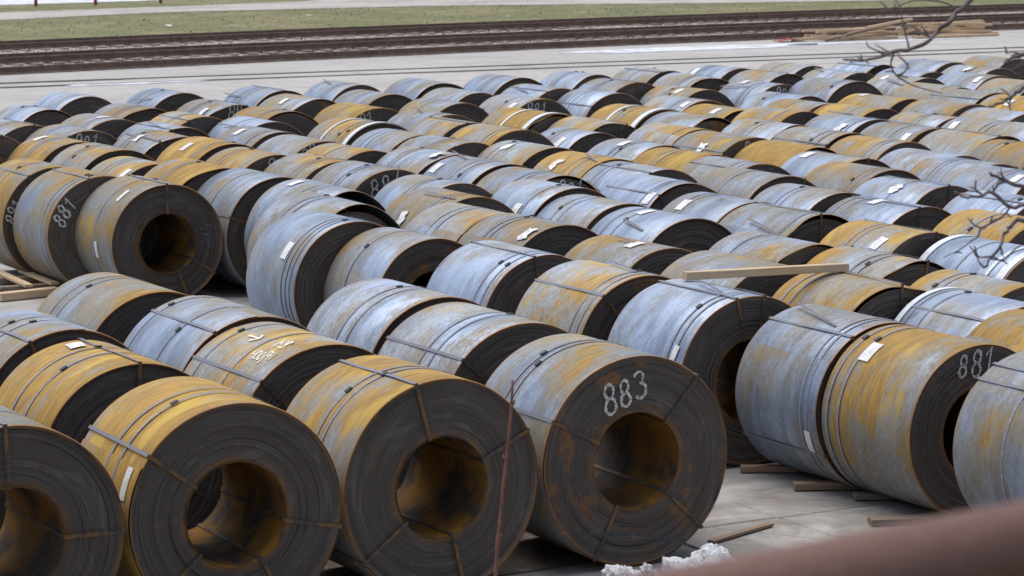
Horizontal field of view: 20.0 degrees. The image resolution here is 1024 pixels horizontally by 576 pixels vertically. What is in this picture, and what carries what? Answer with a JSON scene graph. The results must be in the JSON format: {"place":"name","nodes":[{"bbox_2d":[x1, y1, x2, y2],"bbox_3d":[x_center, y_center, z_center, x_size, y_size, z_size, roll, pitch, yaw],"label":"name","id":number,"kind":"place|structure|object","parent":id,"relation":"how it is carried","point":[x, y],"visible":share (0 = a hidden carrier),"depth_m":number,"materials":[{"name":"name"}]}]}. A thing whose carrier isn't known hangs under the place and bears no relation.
{"place":"outdoors","nodes":[
{"label":"outdoors","id":0,"kind":"place"},
{"bbox_2d":[0,0,880,19],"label":"dirt path","id":1,"kind":"structure","parent":0,"point":[315,4],"depth_m":118.06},
{"bbox_2d":[0,30,1023,575],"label":"concrete yard","id":2,"kind":"structure","parent":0,"point":[780,504],"depth_m":74.84,"materials":[{"name":"concrete"}]},
{"bbox_2d":[0,158,64,279],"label":"steel coil","id":3,"kind":"object","parent":2,"relation":"on","point":[18,177],"visible":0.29,"depth_m":38.14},
{"bbox_2d":[0,104,71,126],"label":"steel coil","id":4,"kind":"object","parent":2,"relation":"on","point":[38,115],"visible":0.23,"depth_m":47.99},
{"bbox_2d":[6,135,88,161],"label":"steel coil","id":5,"kind":"object","parent":2,"relation":"on","point":[47,148],"visible":0.17,"depth_m":42.45,"materials":[{"name":"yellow metal"}]},
{"bbox_2d":[0,405,126,575],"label":"steel coil","id":6,"kind":"object","parent":2,"relation":"on","point":[64,516],"visible":1,"depth_m":20.03,"materials":[{"name":"metal"}]},
{"bbox_2d":[0,310,131,386],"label":"steel coil","id":7,"kind":"object","parent":2,"relation":"on","point":[25,335],"visible":0.06,"depth_m":24.04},
{"bbox_2d":[33,91,111,116],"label":"steel coil","id":8,"kind":"object","parent":2,"relation":"on","point":[71,104],"visible":0.12,"depth_m":50.24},
{"bbox_2d":[13,167,157,282],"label":"steel coil","id":9,"kind":"object","parent":2,"relation":"on","point":[48,208],"visible":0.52,"depth_m":37.07,"materials":[{"name":"metal"}]},
{"bbox_2d":[50,143,154,169],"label":"steel coil","id":10,"kind":"object","parent":2,"relation":"on","point":[88,156],"visible":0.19,"depth_m":40.62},
{"bbox_2d":[0,338,222,529],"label":"steel coil","id":11,"kind":"object","parent":2,"relation":"on","point":[74,389],"visible":0.26,"depth_m":22.39,"materials":[{"name":"brown metal"}]},
{"bbox_2d":[37,272,188,343],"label":"steel coil","id":12,"kind":"object","parent":2,"relation":"on","point":[118,307],"visible":0.12,"depth_m":26.55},
{"bbox_2d":[75,174,222,295],"bbox_3d":[-4.587,-0.632,36.704,1.509,1.514,1.281,-5,9,-29],"label":"steel coil","id":13,"kind":"object","parent":2,"relation":"on","point":[117,215],"visible":0.89,"depth_m":36.37,"materials":[{"name":"grey metal"}]},
{"bbox_2d":[113,129,187,160],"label":"steel coil","id":14,"kind":"object","parent":2,"relation":"on","point":[153,144],"visible":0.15,"depth_m":42.92,"materials":[{"name":"grey metal"}]},
{"bbox_2d":[125,88,203,111],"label":"steel coil","id":15,"kind":"object","parent":2,"relation":"on","point":[166,100],"visible":0.11,"depth_m":50.62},
{"bbox_2d":[144,158,232,282],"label":"steel coil","id":16,"kind":"object","parent":2,"relation":"on","point":[195,174],"visible":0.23,"depth_m":38.06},
{"bbox_2d":[155,136,254,162],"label":"steel coil","id":17,"kind":"object","parent":2,"relation":"on","point":[200,148],"visible":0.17,"depth_m":41.27,"materials":[{"name":"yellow metal"}]},
{"bbox_2d":[81,376,341,575],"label":"steel coil","id":18,"kind":"object","parent":2,"relation":"on","point":[160,450],"visible":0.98,"depth_m":20.70,"materials":[{"name":"brown metal"}]},
{"bbox_2d":[124,295,310,371],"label":"steel coil","id":19,"kind":"object","parent":2,"relation":"on","point":[178,333],"visible":0.07,"depth_m":24.96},
{"bbox_2d":[197,168,294,286],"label":"steel coil","id":20,"kind":"object","parent":2,"relation":"on","point":[232,196],"visible":0.3,"depth_m":36.70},
{"bbox_2d":[205,147,287,171],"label":"steel coil","id":21,"kind":"object","parent":2,"relation":"on","point":[249,158],"visible":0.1,"depth_m":39.92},
{"bbox_2d":[232,106,318,136],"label":"steel coil","id":22,"kind":"object","parent":2,"relation":"on","point":[305,125],"visible":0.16,"depth_m":47.21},
{"bbox_2d":[184,322,409,489],"bbox_3d":[-1.780,1.161,23.704,1.625,1.625,1.368,-5,9,-29],"label":"steel coil","id":23,"kind":"object","parent":2,"relation":"on","point":[278,365],"visible":0.15,"depth_m":23.14,"materials":[{"name":"metal"}]},
{"bbox_2d":[259,94,335,118],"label":"steel coil","id":24,"kind":"object","parent":2,"relation":"on","point":[312,107],"visible":0.15,"depth_m":49.82,"materials":[{"name":"grey metal"}]},
{"bbox_2d":[264,153,349,179],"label":"steel coil","id":25,"kind":"object","parent":2,"relation":"on","point":[303,166],"visible":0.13,"depth_m":38.95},
{"bbox_2d":[244,179,385,255],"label":"steel coil","id":26,"kind":"object","parent":2,"relation":"on","point":[269,197],"visible":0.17,"depth_m":36.15,"materials":[{"name":"grey metal"}]},
{"bbox_2d":[247,192,400,265],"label":"steel coil","id":27,"kind":"object","parent":2,"relation":"on","point":[282,207],"visible":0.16,"depth_m":34.24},
{"bbox_2d":[246,210,411,327],"bbox_3d":[-2.009,-0.054,32.404,1.548,1.560,1.262,-5,9,-29],"label":"steel coil","id":28,"kind":"object","parent":2,"relation":"on","point":[292,257],"visible":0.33,"depth_m":31.80,"materials":[{"name":"grey metal"}]},
{"bbox_2d":[305,143,386,163],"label":"steel coil","id":29,"kind":"object","parent":2,"relation":"on","point":[347,152],"visible":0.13,"depth_m":40.65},
{"bbox_2d":[314,102,398,123],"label":"steel coil","id":30,"kind":"object","parent":2,"relation":"on","point":[364,112],"visible":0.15,"depth_m":47.72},
{"bbox_2d":[307,117,409,144],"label":"steel coil","id":31,"kind":"object","parent":2,"relation":"on","point":[346,130],"visible":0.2,"depth_m":44.29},
{"bbox_2d":[311,161,414,197],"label":"steel coil","id":32,"kind":"object","parent":2,"relation":"on","point":[371,180],"visible":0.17,"depth_m":37.47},
{"bbox_2d":[334,89,412,111],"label":"steel coil","id":33,"kind":"object","parent":2,"relation":"on","point":[397,102],"visible":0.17,"depth_m":50.72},
{"bbox_2d":[351,128,426,152],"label":"steel coil","id":34,"kind":"object","parent":2,"relation":"on","point":[387,140],"visible":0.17,"depth_m":42.77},
{"bbox_2d":[324,227,463,300],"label":"steel coil","id":35,"kind":"object","parent":2,"relation":"on","point":[401,255],"visible":0.27,"depth_m":31.02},
{"bbox_2d":[307,278,482,354],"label":"steel coil","id":36,"kind":"object","parent":2,"relation":"on","point":[370,315],"visible":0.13,"depth_m":26.10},
{"bbox_2d":[286,355,537,575],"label":"steel coil","id":37,"kind":"object","parent":2,"relation":"on","point":[373,423],"visible":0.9,"depth_m":21.53,"materials":[{"name":"metal"}]},
{"bbox_2d":[376,146,466,174],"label":"steel coil","id":38,"kind":"object","parent":2,"relation":"on","point":[418,160],"visible":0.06,"depth_m":39.81,"materials":[{"name":"grey metal"}]},
{"bbox_2d":[374,174,493,209],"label":"steel coil","id":39,"kind":"object","parent":2,"relation":"on","point":[387,195],"visible":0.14,"depth_m":36.45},
{"bbox_2d":[397,135,488,158],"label":"steel coil","id":40,"kind":"object","parent":2,"relation":"on","point":[466,147],"visible":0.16,"depth_m":41.24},
{"bbox_2d":[399,98,488,122],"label":"steel coil","id":41,"kind":"object","parent":2,"relation":"on","point":[475,113],"visible":0.2,"depth_m":49.02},
{"bbox_2d":[385,187,513,229],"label":"steel coil","id":42,"kind":"object","parent":2,"relation":"on","point":[404,210],"visible":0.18,"depth_m":34.82,"materials":[{"name":"grey metal"}]},
{"bbox_2d":[404,202,504,242],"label":"steel coil","id":43,"kind":"object","parent":2,"relation":"on","point":[453,221],"visible":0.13,"depth_m":33.22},
{"bbox_2d":[319,531,594,575],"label":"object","id":44,"kind":"object","parent":2,"relation":"on","point":[530,553],"depth_m":22.63,"materials":[{"name":"concrete"}]},
{"bbox_2d":[423,150,526,184],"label":"steel coil","id":45,"kind":"object","parent":2,"relation":"on","point":[469,170],"visible":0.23,"depth_m":38.38,"materials":[{"name":"grey metal"}]},
{"bbox_2d":[378,302,599,453],"bbox_3d":[-0.217,0.990,24.859,1.608,1.616,1.390,-5,9,-29],"label":"steel coil","id":46,"kind":"object","parent":2,"relation":"on","point":[475,343],"visible":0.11,"depth_m":24.30,"materials":[{"name":"metal"}]},
{"bbox_2d":[427,240,573,313],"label":"steel coil","id":47,"kind":"object","parent":2,"relation":"on","point":[496,275],"visible":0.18,"depth_m":29.51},
{"bbox_2d":[449,123,554,145],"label":"steel coil","id":48,"kind":"object","parent":2,"relation":"on","point":[489,134],"visible":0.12,"depth_m":43.13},
{"bbox_2d":[0,47,1023,87],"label":"crane track","id":49,"kind":"structure","parent":2,"relation":"on","point":[496,66],"depth_m":79.07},
{"bbox_2d":[477,140,572,168],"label":"steel coil","id":50,"kind":"object","parent":2,"relation":"on","point":[529,155],"visible":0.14,"depth_m":40.47,"materials":[{"name":"grey metal"}]},
{"bbox_2d":[479,94,571,115],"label":"steel coil","id":51,"kind":"object","parent":2,"relation":"on","point":[491,105],"visible":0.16,"depth_m":49.68,"materials":[{"name":"grey metal"}]},
{"bbox_2d":[482,107,569,133],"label":"steel coil","id":52,"kind":"object","parent":2,"relation":"on","point":[538,121],"visible":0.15,"depth_m":46.72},
{"bbox_2d":[458,213,598,255],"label":"steel coil","id":53,"kind":"object","parent":2,"relation":"on","point":[546,235],"visible":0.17,"depth_m":31.62,"materials":[{"name":"grey metal"}]},
{"bbox_2d":[477,167,597,193],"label":"steel coil","id":54,"kind":"object","parent":2,"relation":"on","point":[493,182],"visible":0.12,"depth_m":37.27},
{"bbox_2d":[491,179,606,216],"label":"steel coil","id":55,"kind":"object","parent":2,"relation":"on","point":[527,197],"visible":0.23,"depth_m":35.58,"materials":[{"name":"grey metal"}]},
{"bbox_2d":[541,127,615,152],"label":"steel coil","id":56,"kind":"object","parent":2,"relation":"on","point":[580,140],"visible":0.2,"depth_m":43.99,"materials":[{"name":"grey metal"}]},
{"bbox_2d":[533,151,634,177],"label":"steel coil","id":57,"kind":"object","parent":2,"relation":"on","point":[577,164],"visible":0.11,"depth_m":38.96,"materials":[{"name":"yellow metal"}]},
{"bbox_2d":[547,116,636,138],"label":"steel coil","id":58,"kind":"object","parent":2,"relation":"on","point":[619,130],"visible":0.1,"depth_m":45.58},
{"bbox_2d":[537,194,647,229],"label":"steel coil","id":59,"kind":"object","parent":2,"relation":"on","point":[589,212],"visible":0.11,"depth_m":34.59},
{"bbox_2d":[515,260,670,340],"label":"steel coil","id":60,"kind":"object","parent":2,"relation":"on","point":[589,298],"visible":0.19,"depth_m":27.53,"materials":[{"name":"metal"}]},
{"bbox_2d":[556,89,642,117],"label":"steel coil","id":61,"kind":"object","parent":2,"relation":"on","point":[588,103],"visible":0.21,"depth_m":50.79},
{"bbox_2d":[485,334,726,565],"bbox_3d":[0.673,1.253,22.838,1.658,1.658,1.240,-5,9,-28],"label":"steel coil","id":62,"kind":"object","parent":2,"relation":"on","point":[655,464],"visible":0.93,"depth_m":22.42,"materials":[{"name":"metal"}]},
{"bbox_2d":[564,235,692,274],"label":"steel coil","id":63,"kind":"object","parent":2,"relation":"on","point":[659,259],"visible":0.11,"depth_m":30.31,"materials":[{"name":"grey metal"}]},
{"bbox_2d":[587,138,680,160],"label":"steel coil","id":64,"kind":"object","parent":2,"relation":"on","point":[627,149],"visible":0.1,"depth_m":41.08,"materials":[{"name":"grey metal"}]},
{"bbox_2d":[590,104,681,128],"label":"steel coil","id":65,"kind":"object","parent":2,"relation":"on","point":[636,116],"visible":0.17,"depth_m":47.21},
{"bbox_2d":[581,161,696,192],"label":"steel coil","id":66,"kind":"object","parent":2,"relation":"on","point":[599,177],"visible":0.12,"depth_m":37.84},
{"bbox_2d":[601,174,717,210],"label":"steel coil","id":67,"kind":"object","parent":2,"relation":"on","point":[654,192],"visible":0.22,"depth_m":36.14,"materials":[{"name":"grey metal"}]},
{"bbox_2d":[591,207,731,255],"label":"steel coil","id":68,"kind":"object","parent":2,"relation":"on","point":[689,233],"visible":0.23,"depth_m":32.16,"materials":[{"name":"grey metal"}]},
{"bbox_2d":[627,123,715,145],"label":"steel coil","id":69,"kind":"object","parent":2,"relation":"on","point":[664,133],"visible":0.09,"depth_m":44.37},
{"bbox_2d":[632,147,728,170],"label":"steel coil","id":70,"kind":"object","parent":2,"relation":"on","point":[672,158],"visible":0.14,"depth_m":39.74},
{"bbox_2d":[608,279,790,464],"bbox_3d":[1.833,0.736,26.625,1.556,1.591,1.319,-5,9,-29],"label":"steel coil","id":71,"kind":"object","parent":2,"relation":"on","point":[706,331],"visible":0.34,"depth_m":26.08,"materials":[{"name":"grey metal"}]},
{"bbox_2d":[663,192,773,225],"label":"steel coil","id":72,"kind":"object","parent":2,"relation":"on","point":[717,208],"visible":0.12,"depth_m":34.03,"materials":[{"name":"grey metal"}]},
{"bbox_2d":[672,130,767,157],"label":"steel coil","id":73,"kind":"object","parent":2,"relation":"on","point":[729,145],"visible":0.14,"depth_m":41.90,"materials":[{"name":"yellow metal"}]},
{"bbox_2d":[660,250,798,296],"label":"steel coil","id":74,"kind":"object","parent":2,"relation":"on","point":[770,286],"visible":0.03,"depth_m":28.50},
{"bbox_2d":[681,156,790,181],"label":"steel coil","id":75,"kind":"object","parent":2,"relation":"on","point":[697,170],"visible":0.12,"depth_m":38.63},
{"bbox_2d":[697,167,815,199],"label":"steel coil","id":76,"kind":"object","parent":2,"relation":"on","point":[750,184],"visible":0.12,"depth_m":36.96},
{"bbox_2d":[709,231,834,264],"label":"steel coil","id":77,"kind":"object","parent":2,"relation":"on","point":[776,248],"visible":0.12,"depth_m":30.64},
{"bbox_2d":[731,106,818,124],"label":"steel coil","id":78,"kind":"object","parent":2,"relation":"on","point":[790,116],"visible":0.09,"depth_m":46.33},
{"bbox_2d":[719,202,848,242],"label":"steel coil","id":79,"kind":"object","parent":2,"relation":"on","point":[802,224],"visible":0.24,"depth_m":32.74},
{"bbox_2d":[733,140,837,166],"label":"steel coil","id":80,"kind":"object","parent":2,"relation":"on","point":[777,153],"visible":0.09,"depth_m":40.98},
{"bbox_2d":[753,183,860,212],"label":"steel coil","id":81,"kind":"object","parent":2,"relation":"on","point":[810,198],"visible":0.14,"depth_m":35.31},
{"bbox_2d":[772,126,864,148],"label":"steel coil","id":82,"kind":"object","parent":2,"relation":"on","point":[819,137],"visible":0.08,"depth_m":42.80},
{"bbox_2d":[735,303,914,490],"bbox_3d":[2.915,0.933,25.471,1.487,1.516,1.256,-5,9,-29],"label":"steel coil","id":83,"kind":"object","parent":2,"relation":"on","point":[791,356],"visible":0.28,"depth_m":25.12,"materials":[{"name":"grey metal"}]},
{"bbox_2d":[787,77,882,102],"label":"steel coil","id":84,"kind":"object","parent":2,"relation":"on","point":[829,90],"visible":0.28,"depth_m":52.09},
{"bbox_2d":[781,150,890,176],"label":"steel coil","id":85,"kind":"object","parent":2,"relation":"on","point":[803,164],"visible":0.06,"depth_m":39.19,"materials":[{"name":"grey metal"}]},
{"bbox_2d":[772,271,926,320],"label":"steel coil","id":86,"kind":"object","parent":2,"relation":"on","point":[850,291],"visible":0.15,"depth_m":27.05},
{"bbox_2d":[682,263,848,279],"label":"timber beam","id":87,"kind":"structure","parent":86,"relation":"on","point":[763,271],"depth_m":27.22,"materials":[{"name":"brown wood"}]},
{"bbox_2d":[803,161,920,192],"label":"steel coil","id":88,"kind":"object","parent":2,"relation":"on","point":[844,176],"visible":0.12,"depth_m":37.54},
{"bbox_2d":[806,246,944,298],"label":"steel coil","id":89,"kind":"object","parent":2,"relation":"on","point":[907,271],"visible":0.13,"depth_m":29.54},
{"bbox_2d":[829,135,931,159],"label":"steel coil","id":90,"kind":"object","parent":2,"relation":"on","point":[876,148],"visible":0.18,"depth_m":41.54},
{"bbox_2d":[820,219,948,258],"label":"steel coil","id":91,"kind":"object","parent":2,"relation":"on","point":[872,235],"visible":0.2,"depth_m":31.27,"materials":[{"name":"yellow metal"}]},
{"bbox_2d":[825,196,951,230],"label":"steel coil","id":92,"kind":"object","parent":2,"relation":"on","point":[882,210],"visible":0.16,"depth_m":33.49,"materials":[{"name":"grey metal"}]},
{"bbox_2d":[859,117,941,142],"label":"steel coil","id":93,"kind":"object","parent":2,"relation":"on","point":[917,133],"visible":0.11,"depth_m":43.72,"materials":[{"name":"grey metal"}]},
{"bbox_2d":[853,175,968,219],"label":"steel coil","id":94,"kind":"object","parent":2,"relation":"on","point":[923,192],"visible":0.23,"depth_m":35.85,"materials":[{"name":"grey metal"}]},
{"bbox_2d":[821,324,1015,513],"bbox_3d":[3.547,1.107,24.393,1.470,1.469,1.248,-5,9,-29],"label":"steel coil","id":95,"kind":"object","parent":2,"relation":"on","point":[895,396],"visible":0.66,"depth_m":23.89,"materials":[{"name":"brown metal"}]},
{"bbox_2d":[895,287,1023,337],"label":"steel coil","id":96,"kind":"object","parent":2,"relation":"on","point":[960,312],"visible":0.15,"depth_m":26.30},
{"bbox_2d":[909,156,1017,183],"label":"steel coil","id":97,"kind":"object","parent":2,"relation":"on","point":[944,169],"visible":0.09,"depth_m":38.41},
{"bbox_2d":[910,269,1023,301],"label":"steel coil","id":98,"kind":"object","parent":2,"relation":"on","point":[990,285],"visible":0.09,"depth_m":27.97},
{"bbox_2d":[918,128,1020,155],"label":"steel coil","id":99,"kind":"object","parent":2,"relation":"on","point":[955,141],"visible":0.12,"depth_m":42.20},
{"bbox_2d":[919,234,1023,282],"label":"steel coil","id":100,"kind":"object","parent":2,"relation":"on","point":[967,261],"visible":0.22,"depth_m":30.22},
{"bbox_2d":[932,209,1023,244],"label":"steel coil","id":101,"kind":"object","parent":2,"relation":"on","point":[958,223],"visible":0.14,"depth_m":32.13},
{"bbox_2d":[943,190,1023,215],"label":"steel coil","id":102,"kind":"object","parent":2,"relation":"on","point":[987,202],"visible":0.15,"depth_m":34.55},
{"bbox_2d":[950,165,1023,195],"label":"steel coil","id":103,"kind":"object","parent":2,"relation":"on","point":[967,178],"visible":0.19,"depth_m":36.99,"materials":[{"name":"grey metal"}]},
{"bbox_2d":[953,351,1023,508],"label":"steel coil","id":104,"kind":"object","parent":2,"relation":"on","point":[988,451],"visible":0.85,"depth_m":22.72,"materials":[{"name":"metal"}]},
{"bbox_2d":[966,309,1023,352],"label":"steel coil","id":105,"kind":"object","parent":2,"relation":"on","point":[1005,329],"visible":0.12,"depth_m":25.31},
{"bbox_2d":[969,138,1023,169],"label":"steel coil","id":106,"kind":"object","parent":2,"relation":"on","point":[1007,152],"visible":0.2,"depth_m":41.06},
{"bbox_2d":[0,0,1023,40],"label":"verge","id":107,"kind":"structure","parent":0,"point":[182,25],"depth_m":110.16,"materials":[{"name":"plant"}]},
{"bbox_2d":[0,11,1023,66],"bbox_3d":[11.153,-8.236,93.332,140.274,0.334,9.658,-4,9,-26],"label":"railway track","id":108,"kind":"structure","parent":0,"point":[54,57],"depth_m":88.98,"materials":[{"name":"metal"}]},
{"bbox_2d":[0,3,1023,51],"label":"railway track","id":109,"kind":"structure","parent":108,"relation":"on","point":[194,38],"depth_m":96.18,"materials":[{"name":"metal"}]},
{"bbox_2d":[0,28,1023,75],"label":"rail bearer","id":110,"kind":"object","parent":108,"relation":"on","point":[406,55],"visible":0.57,"depth_m":84.46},
{"bbox_2d":[0,23,1023,73],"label":"edge rail","id":111,"kind":"object","parent":110,"relation":"on","point":[167,62],"visible":0.79,"depth_m":84.91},
{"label":"bank","id":112,"kind":"structure","parent":0,"visible":0},
{"bbox_2d":[627,500,1023,575],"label":"pipe handrail","id":113,"kind":"object","parent":112,"relation":"on","point":[986,541],"visible":1,"depth_m":2.77,"materials":[{"name":"metal"}]},
{"bbox_2d":[843,0,1023,267],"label":"bare tree","id":114,"kind":"object","parent":112,"relation":"on","point":[1016,55],"visible":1,"depth_m":12.00,"materials":[{"name":"grey plant"}]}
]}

